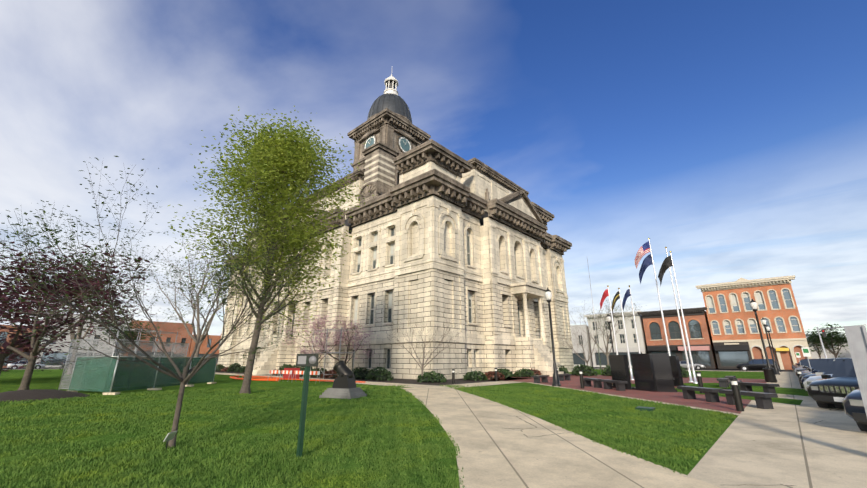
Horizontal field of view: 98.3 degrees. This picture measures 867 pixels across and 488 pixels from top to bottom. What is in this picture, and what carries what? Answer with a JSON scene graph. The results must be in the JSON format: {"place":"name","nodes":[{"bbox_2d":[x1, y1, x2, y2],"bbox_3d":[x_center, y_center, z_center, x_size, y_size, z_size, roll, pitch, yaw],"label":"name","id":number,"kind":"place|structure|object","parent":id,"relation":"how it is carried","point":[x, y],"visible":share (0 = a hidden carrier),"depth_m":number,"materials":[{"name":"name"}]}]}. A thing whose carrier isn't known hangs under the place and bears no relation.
{"place":"outdoors","nodes":[
{"label":"outdoors","id":0,"kind":"place"},
{"bbox_2d":[0,369,764,487],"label":"lawn","id":1,"kind":"structure","parent":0,"point":[10,380],"depth_m":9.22,"materials":[{"name":"green plant"}]},
{"bbox_2d":[6,247,131,373],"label":"grey tree","id":2,"kind":"object","parent":1,"relation":"on","point":[81,327],"visible":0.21,"depth_m":43.47,"materials":[{"name":"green plant"}]},
{"bbox_2d":[0,240,150,374],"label":"purple tree","id":3,"kind":"object","parent":1,"relation":"on","point":[14,343],"visible":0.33,"depth_m":30.50,"materials":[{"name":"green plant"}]},
{"bbox_2d":[0,235,155,389],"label":"purple tree","id":4,"kind":"object","parent":1,"relation":"on","point":[28,373],"visible":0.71,"depth_m":22.21,"materials":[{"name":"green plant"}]},
{"bbox_2d":[89,318,161,353],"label":"tree","id":5,"kind":"object","parent":1,"relation":"on","point":[133,332],"visible":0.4,"depth_m":67.83,"materials":[{"name":"brown plant"}]},
{"bbox_2d":[0,156,313,447],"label":"young tree","id":6,"kind":"object","parent":1,"relation":"on","point":[184,379],"visible":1,"depth_m":6.78,"materials":[{"name":"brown plant"}]},
{"bbox_2d":[163,431,176,449],"bbox_3d":[-4.903,3.657,6.960,0.086,0.309,0.220,-1,-17,2],"label":"plaque","id":7,"kind":"object","parent":1,"relation":"on","point":[170,436],"visible":0.86,"depth_m":6.95,"materials":[{"name":"grey metal"}]},
{"bbox_2d":[0,326,365,402],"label":"construction fence","id":8,"kind":"object","parent":1,"relation":"on","point":[107,375],"visible":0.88,"depth_m":19.85,"materials":[{"name":"green fabric"},{"name":"metal"},{"name":"orange plastic"}]},
{"bbox_2d":[143,236,259,356],"bbox_3d":[-23.631,6.167,38.356,10.551,14.074,12.393,2,-17,-8],"label":"grey tree","id":9,"kind":"object","parent":1,"relation":"on","point":[203,335],"visible":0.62,"depth_m":36.57,"materials":[{"name":"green plant"}]},
{"bbox_2d":[167,106,373,393],"bbox_3d":[-9.214,0.057,21.078,11.493,15.593,10.003,-15,-22,40],"label":"green tree","id":10,"kind":"object","parent":1,"relation":"on","point":[279,162],"visible":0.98,"depth_m":19.98,"materials":[{"name":"green plant"}]},
{"bbox_2d":[296,354,318,458],"bbox_3d":[-2.287,2.825,6.621,0.400,1.700,0.100,-1,-17,2],"label":"marker post","id":11,"kind":"object","parent":1,"relation":"on","point":[307,361],"visible":0.98,"depth_m":6.67,"materials":[{"name":"green metal"}]},
{"bbox_2d":[280,309,352,376],"bbox_3d":[-11.126,9.445,35.987,7.246,6.414,7.013,7,-18,-21],"label":"redbud","id":12,"kind":"object","parent":1,"relation":"on","point":[314,327],"visible":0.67,"depth_m":35.24,"materials":[{"name":"pink plant"}]},
{"bbox_2d":[292,315,376,364],"bbox_3d":[-8.599,8.875,32.890,7.338,5.683,5.944,3,-17,-9],"label":"redbud","id":13,"kind":"object","parent":1,"relation":"on","point":[335,335],"visible":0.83,"depth_m":32.72,"materials":[{"name":"pink plant"}]},
{"bbox_2d":[215,372,458,388],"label":"walk","id":14,"kind":"structure","parent":1,"relation":"on","point":[411,385],"depth_m":25.78,"materials":[{"name":"concrete"}]},
{"bbox_2d":[319,360,366,398],"bbox_3d":[-3.981,6.031,16.803,1.600,1.560,1.300,-7,-18,21],"label":"mortar","id":15,"kind":"object","parent":1,"relation":"on","point":[344,385],"visible":1,"depth_m":16.45,"materials":[{"name":"grey metal"}]},
{"bbox_2d":[215,371,475,385],"bbox_3d":[-16.956,14.398,41.371,50.400,0.001,4.400,-15,-22,40],"label":"bed","id":16,"kind":"object","parent":1,"relation":"on","point":[408,381],"depth_m":28.21,"materials":[{"name":"brown soil"}]},
{"bbox_2d":[215,363,688,382],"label":"shrubs","id":17,"kind":"object","parent":16,"relation":"in","point":[382,373],"visible":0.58,"depth_m":33.23,"materials":[{"name":"green plant"}]},
{"bbox_2d":[217,74,573,379],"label":"courthouse","id":18,"kind":"structure","parent":1,"relation":"on","point":[431,201],"depth_m":39.23,"materials":[{"name":"beige stone"}]},
{"bbox_2d":[238,227,521,369],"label":"windows","id":19,"kind":"structure","parent":18,"relation":"attached to","point":[390,299],"depth_m":38.16,"materials":[{"name":"grey glass"}]},
{"bbox_2d":[385,313,465,375],"bbox_3d":[-0.550,7.643,28.249,6.935,5.309,6.193,-15,-22,40],"label":"corner tree","id":20,"kind":"object","parent":1,"relation":"on","point":[422,366],"visible":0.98,"depth_m":28.01,"materials":[{"name":"brown plant"}]},
{"bbox_2d":[441,381,520,386],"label":"walk","id":21,"kind":"structure","parent":1,"relation":"on","point":[487,383],"depth_m":25.78,"materials":[{"name":"concrete"}]},
{"bbox_2d":[447,377,529,382],"bbox_3d":[4.454,11.283,31.245,4.400,0.001,8.500,-15,-22,40],"label":"bed","id":22,"kind":"object","parent":1,"relation":"on","point":[462,380],"depth_m":29.55,"materials":[{"name":"brown soil"}]},
{"bbox_2d":[401,388,719,487],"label":"diagonal path","id":23,"kind":"structure","parent":1,"relation":"on","point":[501,446],"depth_m":6.57,"materials":[{"name":"concrete"}]},
{"bbox_2d":[554,316,607,364],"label":"plaza tree","id":24,"kind":"object","parent":1,"relation":"on","point":[586,360],"visible":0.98,"depth_m":44.68,"materials":[{"name":"brown plant"}]},
{"bbox_2d":[569,296,646,365],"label":"plaza tree","id":25,"kind":"object","parent":1,"relation":"on","point":[607,339],"visible":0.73,"depth_m":57.51,"materials":[{"name":"brown plant"}]},
{"bbox_2d":[545,287,781,385],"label":"lamps","id":26,"kind":"object","parent":1,"relation":"on","point":[770,373],"visible":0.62,"depth_m":28.32,"materials":[{"name":"black"}]},
{"bbox_2d":[2,367,793,371],"bbox_3d":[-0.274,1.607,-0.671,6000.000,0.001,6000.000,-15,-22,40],"label":"ground","id":27,"kind":"structure","parent":0,"point":[717,369],"depth_m":66.65,"materials":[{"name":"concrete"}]},
{"bbox_2d":[0,275,851,369],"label":"buildings","id":28,"kind":"structure","parent":27,"relation":"on","point":[788,343],"depth_m":69.29,"materials":[{"name":"brick"}]},
{"bbox_2d":[0,289,799,366],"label":"glazing","id":29,"kind":"structure","parent":28,"relation":"attached to","point":[731,358],"depth_m":69.22,"materials":[{"name":"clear glass"}]},
{"bbox_2d":[805,329,837,358],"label":"tree","id":30,"kind":"object","parent":27,"relation":"on","point":[819,353],"visible":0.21,"depth_m":102.48,"materials":[{"name":"green plant"}]},
{"bbox_2d":[805,323,848,357],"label":"tree","id":31,"kind":"object","parent":27,"relation":"on","point":[840,341],"visible":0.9,"depth_m":80.92,"materials":[{"name":"green plant"}]},
{"bbox_2d":[816,324,866,357],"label":"signals","id":32,"kind":"object","parent":27,"relation":"on","point":[823,333],"visible":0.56,"depth_m":57.04,"materials":[{"name":"metal"}]},
{"bbox_2d":[0,0,866,337],"label":"sky","id":33,"kind":"structure","parent":0,"point":[730,136],"materials":[{"name":"blue"}]},
{"bbox_2d":[7,358,866,431],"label":"cars","id":34,"kind":"object","parent":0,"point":[827,382],"visible":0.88,"depth_m":12.98,"materials":[{"name":"painted metal"},{"name":"glass"},{"name":"rubber"}]},
{"bbox_2d":[488,375,766,413],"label":"plaza","id":35,"kind":"structure","parent":0,"point":[699,401],"depth_m":18.31,"materials":[{"name":"red brick"}]},
{"bbox_2d":[527,382,754,417],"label":"curb","id":36,"kind":"structure","parent":35,"relation":"on","point":[658,402],"depth_m":14.13,"materials":[{"name":"concrete"}]},
{"bbox_2d":[587,238,697,383],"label":"flagpoles","id":37,"kind":"object","parent":35,"relation":"on","point":[686,356],"visible":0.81,"depth_m":29.03,"materials":[{"name":"silver metal"}]},
{"bbox_2d":[600,241,671,313],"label":"flags","id":38,"kind":"object","parent":37,"relation":"attached to","point":[644,249],"visible":1,"depth_m":30.28,"materials":[{"name":"multicoloured fabric"}]},
{"bbox_2d":[452,353,843,410],"bbox_3d":[12.790,7.364,21.717,18.585,1.900,20.355,7,-18,-21],"label":"memorial","id":39,"kind":"object","parent":35,"relation":"on","point":[656,372],"visible":0.88,"depth_m":19.72,"materials":[{"name":"stone"}]},
{"bbox_2d":[577,368,762,371],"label":"sidewalk","id":40,"kind":"structure","parent":0,"point":[710,370],"depth_m":51.41,"materials":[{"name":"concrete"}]},
{"bbox_2d":[612,384,802,404],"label":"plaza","id":41,"kind":"structure","parent":0,"point":[788,401],"depth_m":15.54,"materials":[{"name":"brick"}]},
{"bbox_2d":[683,383,808,395],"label":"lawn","id":42,"kind":"structure","parent":0,"point":[792,391],"depth_m":20.69,"materials":[{"name":"plant"}]},
{"bbox_2d":[688,372,866,487],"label":"sidewalk","id":43,"kind":"structure","parent":0,"point":[808,442],"depth_m":6.88,"materials":[{"name":"concrete"}]},
{"bbox_2d":[795,326,866,415],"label":"sign post","id":44,"kind":"object","parent":43,"relation":"on","point":[856,336],"visible":0.9,"depth_m":6.58,"materials":[{"name":"white metal"}]}
]}

